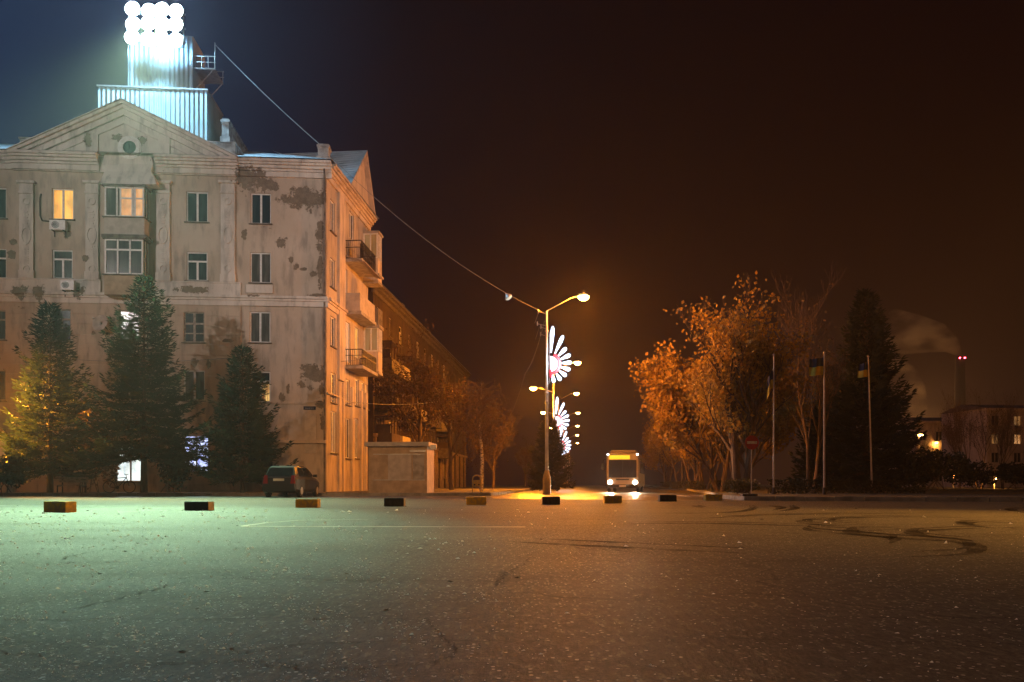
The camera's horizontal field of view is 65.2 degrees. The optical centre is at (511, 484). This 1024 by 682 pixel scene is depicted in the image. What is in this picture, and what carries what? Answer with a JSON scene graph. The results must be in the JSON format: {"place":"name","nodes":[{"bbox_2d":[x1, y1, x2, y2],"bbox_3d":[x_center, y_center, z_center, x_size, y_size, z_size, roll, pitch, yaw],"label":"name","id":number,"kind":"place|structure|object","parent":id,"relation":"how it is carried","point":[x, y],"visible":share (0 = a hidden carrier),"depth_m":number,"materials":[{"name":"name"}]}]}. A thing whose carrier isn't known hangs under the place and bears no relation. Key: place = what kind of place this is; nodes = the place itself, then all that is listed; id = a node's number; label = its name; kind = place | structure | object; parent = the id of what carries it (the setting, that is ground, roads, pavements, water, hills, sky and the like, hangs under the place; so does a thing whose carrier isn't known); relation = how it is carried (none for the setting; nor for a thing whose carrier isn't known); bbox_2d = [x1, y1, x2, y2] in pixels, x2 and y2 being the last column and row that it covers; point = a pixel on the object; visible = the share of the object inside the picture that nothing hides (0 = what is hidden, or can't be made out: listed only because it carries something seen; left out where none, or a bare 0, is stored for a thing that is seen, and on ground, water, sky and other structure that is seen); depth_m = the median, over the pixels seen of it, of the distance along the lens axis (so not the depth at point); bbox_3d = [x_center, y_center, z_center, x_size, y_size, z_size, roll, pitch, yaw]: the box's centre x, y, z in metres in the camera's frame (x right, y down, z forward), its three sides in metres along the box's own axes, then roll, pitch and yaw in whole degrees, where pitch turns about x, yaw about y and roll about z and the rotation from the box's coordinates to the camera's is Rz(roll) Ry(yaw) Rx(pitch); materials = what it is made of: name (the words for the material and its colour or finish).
{"place":"outdoors","nodes":[
{"label":"outdoors","id":0,"kind":"place"},
{"bbox_2d":[0,485,531,495],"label":"pavement","id":1,"kind":"structure","parent":0,"point":[488,488],"depth_m":62.33,"materials":[{"name":"grey concrete"}]},
{"bbox_2d":[0,448,31,492],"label":"shrub","id":2,"kind":"object","parent":1,"relation":"on","point":[7,467],"visible":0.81,"depth_m":42.61,"materials":[{"name":"green plant"}]},
{"bbox_2d":[0,299,104,492],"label":"spruce tree","id":3,"kind":"object","parent":1,"relation":"on","point":[34,430],"visible":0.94,"depth_m":44.12,"materials":[{"name":"green plant"}]},
{"bbox_2d":[57,476,87,492],"bbox_3d":[-24.038,-0.005,43.650,1.600,0.950,0.540,0,0,0],"label":"park bench","id":4,"kind":"object","parent":1,"relation":"on","point":[84,480],"visible":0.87,"depth_m":43.86,"materials":[{"name":"paint"}]},
{"bbox_2d":[70,403,121,492],"bbox_3d":[-24.331,-2.320,46.643,2.948,5.696,1.943,0,0,0],"label":"shrub","id":5,"kind":"object","parent":1,"relation":"on","point":[86,446],"visible":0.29,"depth_m":46.59,"materials":[{"name":"green plant"}]},
{"bbox_2d":[103,474,135,492],"bbox_3d":[-21.076,-0.056,42.937,1.732,1.045,0.568,0,0,-4],"label":"bicycle","id":6,"kind":"object","parent":1,"relation":"on","point":[116,487],"visible":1,"depth_m":42.91,"materials":[{"name":"black metal"}]},
{"bbox_2d":[63,272,223,492],"bbox_3d":[-20.013,-5.562,44.175,7.486,12.264,8.095,0,0,40],"label":"spruce tree","id":7,"kind":"object","parent":1,"relation":"on","point":[145,447],"visible":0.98,"depth_m":43.56,"materials":[{"name":"green plant"}]},
{"bbox_2d":[156,441,196,492],"bbox_3d":[-19.247,-1.010,45.926,2.295,3.089,2.268,0,0,0],"label":"shrub","id":8,"kind":"object","parent":1,"relation":"on","point":[176,475],"visible":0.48,"depth_m":45.52,"materials":[{"name":"green plant"}]},
{"bbox_2d":[0,34,383,491],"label":"apartment building","id":9,"kind":"structure","parent":1,"relation":"on","point":[191,204],"depth_m":50.21,"materials":[{"name":"paint"}]},
{"bbox_2d":[0,249,5,277],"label":"window","id":10,"kind":"structure","parent":9,"relation":"in","point":[2,251],"depth_m":49.40,"materials":[{"name":"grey glass"}]},
{"bbox_2d":[0,310,6,340],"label":"window","id":11,"kind":"structure","parent":9,"relation":"in","point":[2,312],"depth_m":49.31,"materials":[{"name":"glass"}]},
{"bbox_2d":[0,370,6,401],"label":"window","id":12,"kind":"structure","parent":9,"relation":"in","point":[2,372],"depth_m":49.31,"materials":[{"name":"glass"}]},
{"bbox_2d":[0,188,7,219],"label":"window","id":13,"kind":"structure","parent":9,"relation":"in","point":[2,190],"depth_m":49.40,"materials":[{"name":"grey glass"}]},
{"bbox_2d":[49,220,67,236],"bbox_3d":[-27.944,-15.780,49.314,0.944,0.940,0.421,0,0,-5],"label":"air conditioner","id":14,"kind":"object","parent":9,"relation":"attached to","point":[58,225],"visible":1,"depth_m":49.14,"materials":[{"name":"metal"}]},
{"bbox_2d":[48,309,70,341],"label":"window","id":15,"kind":"structure","parent":9,"relation":"in","point":[66,313],"depth_m":49.60,"materials":[{"name":"glass"}]},
{"bbox_2d":[49,189,74,220],"bbox_3d":[-27.827,-17.336,49.591,1.501,1.986,0.366,0,0,-5],"label":"window","id":16,"kind":"structure","parent":9,"relation":"in","point":[62,199],"depth_m":49.66,"materials":[{"name":"yellow glass"}]},
{"bbox_2d":[52,250,72,278],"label":"window","id":17,"kind":"structure","parent":9,"relation":"in","point":[62,259],"depth_m":49.66,"materials":[{"name":"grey glass"}]},
{"bbox_2d":[60,280,75,296],"bbox_3d":[-27.287,-12.049,49.195,0.817,0.938,0.421,0,0,-5],"label":"air conditioner","id":18,"kind":"object","parent":9,"relation":"attached to","point":[67,285],"visible":1,"depth_m":49.02,"materials":[{"name":"metal"}]},
{"bbox_2d":[92,315,107,330],"bbox_3d":[-25.360,-9.932,49.056,0.850,1.030,0.872,0,0,-41],"label":"satellite dish","id":19,"kind":"object","parent":9,"relation":"attached to","point":[99,322],"visible":0.98,"depth_m":49.20,"materials":[{"name":"metal"}]},
{"bbox_2d":[114,454,140,482],"bbox_3d":[-23.753,-1.228,49.789,1.939,2.264,0.433,0,0,0],"label":"window","id":20,"kind":"structure","parent":9,"relation":"in","point":[133,469],"depth_m":49.90,"materials":[{"name":"white glass"}]},
{"bbox_2d":[124,1,185,48],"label":"floodlight","id":21,"kind":"object","parent":9,"relation":"on","point":[162,25],"visible":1,"depth_m":51.39,"materials":[{"name":"metal"}]},
{"bbox_2d":[181,312,205,343],"bbox_3d":[-19.911,-9.813,50.132,1.469,1.976,0.363,0,0,-5],"label":"window","id":22,"kind":"structure","parent":9,"relation":"in","point":[193,321],"depth_m":50.19,"materials":[{"name":"glass"}]},
{"bbox_2d":[182,370,206,401],"bbox_3d":[-19.895,-6.168,50.135,1.501,1.976,0.366,0,0,-5],"label":"window","id":23,"kind":"structure","parent":9,"relation":"in","point":[197,376],"depth_m":50.21,"materials":[{"name":"grey glass"}]},
{"bbox_2d":[184,252,208,281],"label":"window","id":24,"kind":"structure","parent":9,"relation":"in","point":[196,261],"depth_m":50.30,"materials":[{"name":"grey glass"}]},
{"bbox_2d":[184,435,208,472],"bbox_3d":[-19.782,-1.905,50.153,1.729,2.344,0.384,0,0,-5],"label":"window","id":25,"kind":"structure","parent":9,"relation":"in","point":[201,463],"depth_m":50.23,"materials":[{"name":"white glass"}]},
{"bbox_2d":[184,192,209,222],"bbox_3d":[-19.755,-17.375,50.227,1.534,1.977,0.368,0,0,-5],"label":"window","id":26,"kind":"structure","parent":9,"relation":"in","point":[197,202],"depth_m":50.30,"materials":[{"name":"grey glass"}]},
{"bbox_2d":[247,312,271,343],"bbox_3d":[-15.903,-9.892,50.528,1.485,2.022,0.365,0,0,-5],"label":"window","id":27,"kind":"structure","parent":9,"relation":"in","point":[259,321],"depth_m":50.59,"materials":[{"name":"grey glass"}]},
{"bbox_2d":[247,434,272,476],"bbox_3d":[-15.926,-1.800,50.615,1.648,2.726,0.175,0,0,-2],"label":"window","id":28,"kind":"structure","parent":9,"relation":"in","point":[270,464],"depth_m":50.63,"materials":[{"name":"paint"}]},
{"bbox_2d":[248,253,272,283],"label":"window","id":29,"kind":"structure","parent":9,"relation":"in","point":[260,263],"depth_m":50.60,"materials":[{"name":"grey glass"}]},
{"bbox_2d":[249,194,272,224],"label":"window","id":30,"kind":"structure","parent":9,"relation":"in","point":[260,203],"depth_m":50.60,"materials":[{"name":"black glass"}]},
{"bbox_2d":[251,372,271,402],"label":"window","id":31,"kind":"structure","parent":9,"relation":"in","point":[265,374],"depth_m":50.64,"materials":[{"name":"yellow glass"}]},
{"bbox_2d":[215,44,318,143],"bbox_3d":[-16.230,-25.841,52.869,7.304,7.119,0.041,0,0,8],"label":"overhead cable","id":32,"kind":"object","parent":9,"relation":"attached to","point":[267,96],"visible":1,"depth_m":52.83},
{"bbox_2d":[330,200,336,236],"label":"window","id":33,"kind":"structure","parent":9,"relation":"in","point":[331,203],"depth_m":52.31,"materials":[{"name":"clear glass"}]},
{"bbox_2d":[330,258,336,291],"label":"window","id":34,"kind":"structure","parent":9,"relation":"in","point":[331,261],"depth_m":52.31,"materials":[{"name":"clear glass"}]},
{"bbox_2d":[330,316,337,349],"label":"window","id":35,"kind":"structure","parent":9,"relation":"in","point":[331,319],"depth_m":52.15,"materials":[{"name":"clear glass"}]},
{"bbox_2d":[330,411,338,453],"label":"window","id":36,"kind":"structure","parent":9,"relation":"in","point":[332,413],"depth_m":52.36,"materials":[{"name":"brown"}]},
{"bbox_2d":[345,418,351,459],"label":"window","id":37,"kind":"structure","parent":9,"relation":"in","point":[347,420],"depth_m":55.97,"materials":[{"name":"clear glass"}]},
{"bbox_2d":[349,212,352,239],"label":"window","id":38,"kind":"structure","parent":9,"relation":"in","point":[350,215],"depth_m":56.66,"materials":[{"name":"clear glass"}]},
{"bbox_2d":[329,155,540,311],"bbox_3d":[-4.952,-16.371,52.194,14.151,10.514,0.030,0,0,2],"label":"overhead cable","id":39,"kind":"object","parent":9,"relation":"attached to","point":[428,241],"visible":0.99,"depth_m":52.20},
{"bbox_2d":[187,343,298,492],"bbox_3d":[-14.691,-3.652,44.571,5.695,8.444,6.216,0,0,42],"label":"spruce tree","id":40,"kind":"object","parent":1,"relation":"on","point":[242,472],"visible":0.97,"depth_m":43.99,"materials":[{"name":"green plant"}]},
{"bbox_2d":[364,442,436,492],"bbox_3d":[-6.199,-0.960,46.260,4.050,2.860,2.850,0,0,4],"label":"kiosk","id":41,"kind":"object","parent":1,"relation":"on","point":[401,467],"visible":0.99,"depth_m":45.17,"materials":[{"name":"concrete"}]},
{"bbox_2d":[369,319,453,441],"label":"street tree","id":42,"kind":"object","parent":1,"relation":"on","point":[406,414],"visible":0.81,"depth_m":72.75,"materials":[{"name":"brown plant"}]},
{"bbox_2d":[402,344,509,489],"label":"street tree","id":43,"kind":"object","parent":1,"relation":"on","point":[442,396],"visible":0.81,"depth_m":69.96,"materials":[{"name":"brown plant"}]},
{"bbox_2d":[472,475,481,491],"bbox_3d":[-2.002,-0.040,45.500,0.580,1.021,0.400,0,0,0],"label":"warning stand","id":44,"kind":"object","parent":1,"relation":"on","point":[476,482],"visible":0.88,"depth_m":45.48,"materials":[{"name":"yellow paint"}]},
{"bbox_2d":[452,379,509,490],"bbox_3d":[-2.392,-3.752,62.218,4.451,8.657,4.516,0,0,0],"label":"birch tree","id":45,"kind":"object","parent":1,"relation":"on","point":[480,417],"visible":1,"depth_m":61.85,"materials":[{"name":"brown plant"}]},
{"bbox_2d":[471,408,521,488],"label":"street tree","id":46,"kind":"object","parent":1,"relation":"on","point":[508,431],"visible":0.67,"depth_m":91.56,"materials":[{"name":"brown plant"}]},
{"bbox_2d":[514,435,538,487],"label":"street tree","id":47,"kind":"object","parent":1,"relation":"on","point":[522,453],"visible":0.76,"depth_m":119.92,"materials":[{"name":"brown plant"}]},
{"bbox_2d":[368,284,470,488],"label":"apartment building","id":48,"kind":"structure","parent":0,"point":[396,313],"depth_m":89.11,"materials":[{"name":"paint"}]},
{"bbox_2d":[0,485,933,501],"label":"road","id":49,"kind":"structure","parent":0,"point":[596,492],"depth_m":41.22,"materials":[{"name":"grey asphalt"}]},
{"bbox_2d":[0,489,524,495],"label":"kerb","id":50,"kind":"structure","parent":49,"relation":"on","point":[273,494],"depth_m":42.72,"materials":[{"name":"concrete"}]},
{"bbox_2d":[262,466,318,496],"bbox_3d":[-10.943,-0.144,39.937,2.100,1.520,4.220,0,0,3],"label":"parked car","id":51,"kind":"object","parent":49,"relation":"on","point":[299,481],"visible":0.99,"depth_m":38.16,"materials":[{"name":"paint"}]},
{"bbox_2d":[522,415,576,490],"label":"spruce tree","id":52,"kind":"object","parent":49,"relation":"on","point":[556,448],"visible":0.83,"depth_m":63.52,"materials":[{"name":"green plant"}]},
{"bbox_2d":[530,360,580,490],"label":"street lamp","id":53,"kind":"object","parent":49,"relation":"on","point":[578,362],"visible":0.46,"depth_m":76.91,"materials":[{"name":"grey metal"}]},
{"bbox_2d":[556,397,569,431],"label":"daisy light","id":54,"kind":"object","parent":53,"relation":"attached to","point":[561,418],"visible":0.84,"depth_m":76.96,"materials":[{"name":"white plastic"}]},
{"bbox_2d":[535,293,588,493],"bbox_3d":[3.110,-5.654,50.000,3.400,12.540,0.663,0,0,0],"label":"street lamp","id":55,"kind":"object","parent":49,"relation":"on","point":[546,475],"visible":0.97,"depth_m":49.91,"materials":[{"name":"grey metal"}]},
{"bbox_2d":[548,326,571,383],"bbox_3d":[2.985,-8.106,50.003,1.510,3.575,0.142,0,0,0],"label":"daisy light","id":56,"kind":"object","parent":55,"relation":"attached to","point":[553,363],"visible":1,"depth_m":49.96,"materials":[{"name":"white plastic"}]},
{"bbox_2d":[602,450,644,491],"bbox_3d":[9.453,-1.034,65.985,3.160,3.300,9.830,0,0,12],"label":"city bus","id":57,"kind":"object","parent":49,"relation":"on","point":[625,468],"visible":0.98,"depth_m":61.53,"materials":[{"name":"paint"}]},
{"bbox_2d":[687,489,1023,501],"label":"kerb","id":58,"kind":"structure","parent":49,"relation":"on","point":[859,498],"depth_m":29.62,"materials":[{"name":"concrete"}]},
{"bbox_2d":[0,498,1023,681],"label":"parking lot","id":59,"kind":"structure","parent":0,"point":[837,604],"depth_m":4.60,"materials":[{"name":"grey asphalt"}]},
{"bbox_2d":[44,501,76,511],"bbox_3d":[-10.097,0.493,17.874,0.682,0.246,0.280,0,0,22],"label":"concrete block","id":60,"kind":"object","parent":59,"relation":"on","point":[60,506],"depth_m":17.74,"materials":[{"name":"yellow paint"}]},
{"bbox_2d":[184,501,213,510],"bbox_3d":[-7.436,0.507,19.024,0.610,0.218,0.280,0,0,9],"label":"concrete block","id":61,"kind":"object","parent":59,"relation":"on","point":[198,505],"depth_m":18.90,"materials":[{"name":"black paint"}]},
{"bbox_2d":[130,510,432,526],"bbox_3d":[-7.213,0.612,17.838,19.472,0.001,4.166,0,0,45],"label":"road marking","id":62,"kind":"object","parent":59,"relation":"on","point":[323,526],"visible":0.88,"depth_m":11.65,"materials":[{"name":"white paint"}]},
{"bbox_2d":[295,499,320,507],"bbox_3d":[-5.453,0.500,21.393,0.600,0.232,0.280,0,0,4],"label":"concrete block","id":63,"kind":"object","parent":59,"relation":"on","point":[307,503],"depth_m":21.26,"materials":[{"name":"yellow paint"}]},
{"bbox_2d":[384,498,405,506],"bbox_3d":[-3.296,0.495,22.516,0.560,0.241,0.280,0,0,4],"label":"concrete block","id":64,"kind":"object","parent":59,"relation":"on","point":[400,502],"depth_m":22.38,"materials":[{"name":"black paint"}]},
{"bbox_2d":[466,497,485,504],"bbox_3d":[-1.088,0.496,24.253,0.606,0.241,0.280,0,0,-5],"label":"concrete block","id":65,"kind":"object","parent":59,"relation":"on","point":[475,500],"depth_m":24.11,"materials":[{"name":"yellow paint"}]},
{"bbox_2d":[0,518,1023,669],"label":"asphalt crack lines","id":66,"kind":"object","parent":59,"relation":"on","point":[619,662],"visible":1,"depth_m":3.66,"materials":[{"name":"black asphalt"}]},
{"bbox_2d":[541,496,559,504],"bbox_3d":[1.191,0.494,24.634,0.547,0.245,0.280,0,0,-5],"label":"concrete block","id":67,"kind":"object","parent":59,"relation":"on","point":[550,500],"depth_m":24.50,"materials":[{"name":"black paint"}]},
{"bbox_2d":[603,496,621,502],"bbox_3d":[3.333,0.494,26.506,0.581,0.244,0.280,0,0,-5],"label":"concrete block","id":68,"kind":"object","parent":59,"relation":"on","point":[612,499],"depth_m":26.37,"materials":[{"name":"yellow paint"}]},
{"bbox_2d":[658,495,676,501],"bbox_3d":[5.642,0.495,29.042,0.610,0.243,0.280,0,0,-2],"label":"concrete block","id":69,"kind":"object","parent":59,"relation":"on","point":[667,498],"depth_m":28.90,"materials":[{"name":"black paint"}]},
{"bbox_2d":[704,494,721,500],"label":"concrete block","id":70,"kind":"object","parent":59,"relation":"on","point":[712,497],"depth_m":30.41,"materials":[{"name":"yellow paint"}]},
{"bbox_2d":[521,505,1017,556],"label":"tire marks","id":71,"kind":"object","parent":59,"relation":"on","point":[916,533],"visible":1,"depth_m":10.61,"materials":[{"name":"black rubber"}]},
{"bbox_2d":[0,0,1023,484],"label":"sky","id":72,"kind":"structure","parent":0,"point":[640,158],"materials":[{"name":"black"}]},
{"bbox_2d":[599,485,1023,496],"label":"verge","id":73,"kind":"structure","parent":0,"point":[971,492],"depth_m":44.28,"materials":[{"name":"soil"}]},
{"bbox_2d":[641,415,677,487],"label":"maple tree","id":74,"kind":"object","parent":73,"relation":"on","point":[653,459],"visible":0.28,"depth_m":129.87,"materials":[{"name":"orange plant"}]},
{"bbox_2d":[643,404,696,485],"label":"maple tree","id":75,"kind":"object","parent":73,"relation":"on","point":[673,454],"visible":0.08,"depth_m":105.84,"materials":[{"name":"orange plant"}]},
{"bbox_2d":[663,395,718,488],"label":"maple tree","id":76,"kind":"object","parent":73,"relation":"on","point":[700,472],"visible":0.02,"depth_m":79.32,"materials":[{"name":"orange plant"}]},
{"bbox_2d":[687,480,703,488],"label":"hedge block","id":77,"kind":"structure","parent":73,"relation":"on","point":[697,485],"depth_m":79.57,"materials":[{"name":"green plant"}]},
{"bbox_2d":[672,444,725,484],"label":"maple tree","id":78,"kind":"object","parent":73,"relation":"on","point":[687,471],"depth_m":91.86,"materials":[{"name":"brown plant"}]},
{"bbox_2d":[678,357,726,488],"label":"maple tree","id":79,"kind":"object","parent":73,"relation":"on","point":[706,441],"visible":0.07,"depth_m":70.22,"materials":[{"name":"orange plant"}]},
{"bbox_2d":[628,310,788,491],"bbox_3d":[13.940,-5.585,55.892,11.256,12.485,8.043,0,0,33],"label":"maple tree","id":80,"kind":"object","parent":73,"relation":"on","point":[674,422],"visible":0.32,"depth_m":55.60,"materials":[{"name":"orange plant"}]},
{"bbox_2d":[663,270,813,492],"bbox_3d":[13.223,-5.777,46.869,8.204,12.882,9.121,0,0,16],"label":"maple tree","id":81,"kind":"object","parent":73,"relation":"on","point":[739,369],"visible":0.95,"depth_m":45.61,"materials":[{"name":"orange plant"}]},
{"bbox_2d":[719,478,760,493],"bbox_3d":[12.286,0.098,43.245,2.145,0.956,1.442,0,0,-23],"label":"shrub","id":82,"kind":"object","parent":73,"relation":"on","point":[743,484],"visible":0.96,"depth_m":42.96,"materials":[{"name":"green plant"}]},
{"bbox_2d":[745,435,758,493],"bbox_3d":[12.126,-0.990,40.474,0.720,2.980,0.112,0,0,-6],"label":"no entry sign","id":83,"kind":"object","parent":73,"relation":"on","point":[751,442],"visible":0.96,"depth_m":40.44,"materials":[{"name":"metal"}]},
{"bbox_2d":[697,359,815,477],"bbox_3d":[18.161,-5.281,62.206,10.693,11.861,7.641,0,0,23],"label":"maple tree","id":84,"kind":"object","parent":73,"relation":"on","point":[786,424],"visible":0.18,"depth_m":60.68,"materials":[{"name":"brown plant"}]},
{"bbox_2d":[772,354,775,493],"bbox_3d":[13.421,-3.104,41.000,0.240,7.207,0.228,0,0,0],"label":"flagpole","id":85,"kind":"object","parent":73,"relation":"on","point":[773,490],"visible":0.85,"depth_m":40.97,"materials":[{"name":"metal"}]},
{"bbox_2d":[767,371,772,397],"bbox_3d":[13.209,-5.051,40.994,0.307,1.573,0.154,0,0,16],"label":"flag","id":86,"kind":"object","parent":85,"relation":"attached to","point":[770,382],"visible":1,"depth_m":41.01,"materials":[{"name":"multicoloured fabric"}]},
{"bbox_2d":[766,479,829,493],"bbox_3d":[15.687,0.117,43.982,3.305,0.917,0.932,0,0,0],"label":"hedge","id":87,"kind":"object","parent":73,"relation":"on","point":[797,482],"visible":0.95,"depth_m":43.63,"materials":[{"name":"green plant"}]},
{"bbox_2d":[773,261,850,490],"bbox_3d":[19.537,-7.097,53.079,5.420,15.465,7.711,0,0,32],"label":"bare tree","id":88,"kind":"object","parent":73,"relation":"on","point":[817,381],"visible":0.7,"depth_m":52.59,"materials":[{"name":"brown plant"}]},
{"bbox_2d":[822,351,826,493],"bbox_3d":[15.613,-3.077,40.000,0.240,7.153,0.228,0,0,0],"label":"flagpole","id":89,"kind":"object","parent":73,"relation":"on","point":[824,487],"visible":1,"depth_m":39.97,"materials":[{"name":"metal"}]},
{"bbox_2d":[809,358,822,375],"bbox_3d":[15.218,-5.883,39.995,0.682,0.913,0.184,0,0,8],"label":"flag","id":90,"kind":"object","parent":89,"relation":"attached to","point":[815,366],"visible":1,"depth_m":40.02,"materials":[{"name":"multicoloured fabric"}]},
{"bbox_2d":[787,362,875,489],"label":"spruce tree","id":91,"kind":"object","parent":73,"relation":"on","point":[813,437],"visible":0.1,"depth_m":71.64,"materials":[{"name":"green plant"}]},
{"bbox_2d":[789,288,937,490],"bbox_3d":[29.184,-7.463,66.413,10.652,17.714,11.326,0,0,-43],"label":"spruce tree","id":92,"kind":"object","parent":73,"relation":"on","point":[886,410],"visible":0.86,"depth_m":64.72,"materials":[{"name":"green plant"}]},
{"bbox_2d":[867,355,872,492],"bbox_3d":[20.620,-3.459,46.000,0.400,7.920,0.228,0,0,0],"label":"flagpole","id":93,"kind":"object","parent":73,"relation":"on","point":[870,425],"visible":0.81,"depth_m":45.97,"materials":[{"name":"metal"}]},
{"bbox_2d":[858,363,867,377],"bbox_3d":[20.170,-6.572,45.997,0.530,0.866,0.286,0,0,18],"label":"flag","id":94,"kind":"object","parent":93,"relation":"attached to","point":[863,370],"visible":1,"depth_m":46.03,"materials":[{"name":"multicoloured fabric"}]},
{"bbox_2d":[826,480,926,492],"bbox_3d":[20.849,0.144,45.975,5.608,0.871,0.936,0,0,0],"label":"hedge","id":95,"kind":"object","parent":73,"relation":"on","point":[866,488],"visible":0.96,"depth_m":45.63,"materials":[{"name":"green plant"}]},
{"bbox_2d":[912,422,935,486],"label":"bare tree","id":96,"kind":"object","parent":73,"relation":"on","point":[924,444],"visible":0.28,"depth_m":127.07,"materials":[{"name":"brown plant"}]},
{"bbox_2d":[899,446,972,490],"bbox_3d":[30.908,-1.139,58.352,4.814,3.422,2.516,0,0,38],"label":"shrub","id":97,"kind":"object","parent":73,"relation":"on","point":[925,467],"visible":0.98,"depth_m":58.03,"materials":[{"name":"green plant"}]},
{"bbox_2d":[935,384,972,487],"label":"bare tree","id":98,"kind":"object","parent":73,"relation":"on","point":[949,426],"visible":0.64,"depth_m":104.44,"materials":[{"name":"brown plant"}]},
{"bbox_2d":[942,383,1003,488],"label":"bare tree","id":99,"kind":"object","parent":73,"relation":"on","point":[969,431],"visible":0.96,"depth_m":97.74,"materials":[{"name":"brown plant"}]},
{"bbox_2d":[949,460,999,488],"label":"shrub","id":100,"kind":"object","parent":73,"relation":"on","point":[977,474],"visible":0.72,"depth_m":83.74,"materials":[{"name":"green plant"}]},
{"bbox_2d":[989,384,1023,488],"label":"bare tree","id":101,"kind":"object","parent":73,"relation":"on","point":[1007,421],"visible":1,"depth_m":90.86,"materials":[{"name":"brown plant"}]},
{"bbox_2d":[996,461,1023,488],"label":"shrub","id":102,"kind":"object","parent":73,"relation":"on","point":[1013,473],"visible":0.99,"depth_m":79.62,"materials":[{"name":"green plant"}]},
{"bbox_2d":[882,417,941,486],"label":"distant house","id":103,"kind":"structure","parent":0,"point":[931,425],"depth_m":150.36,"materials":[{"name":"paint"}]},
{"bbox_2d":[954,355,965,411],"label":"chimney stack","id":104,"kind":"object","parent":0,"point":[960,373],"visible":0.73,"depth_m":418.01,"materials":[{"name":"concrete"}]},
{"bbox_2d":[941,405,1023,486],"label":"distant house","id":105,"kind":"structure","parent":0,"point":[1016,456],"depth_m":135.66,"materials":[{"name":"paint"}]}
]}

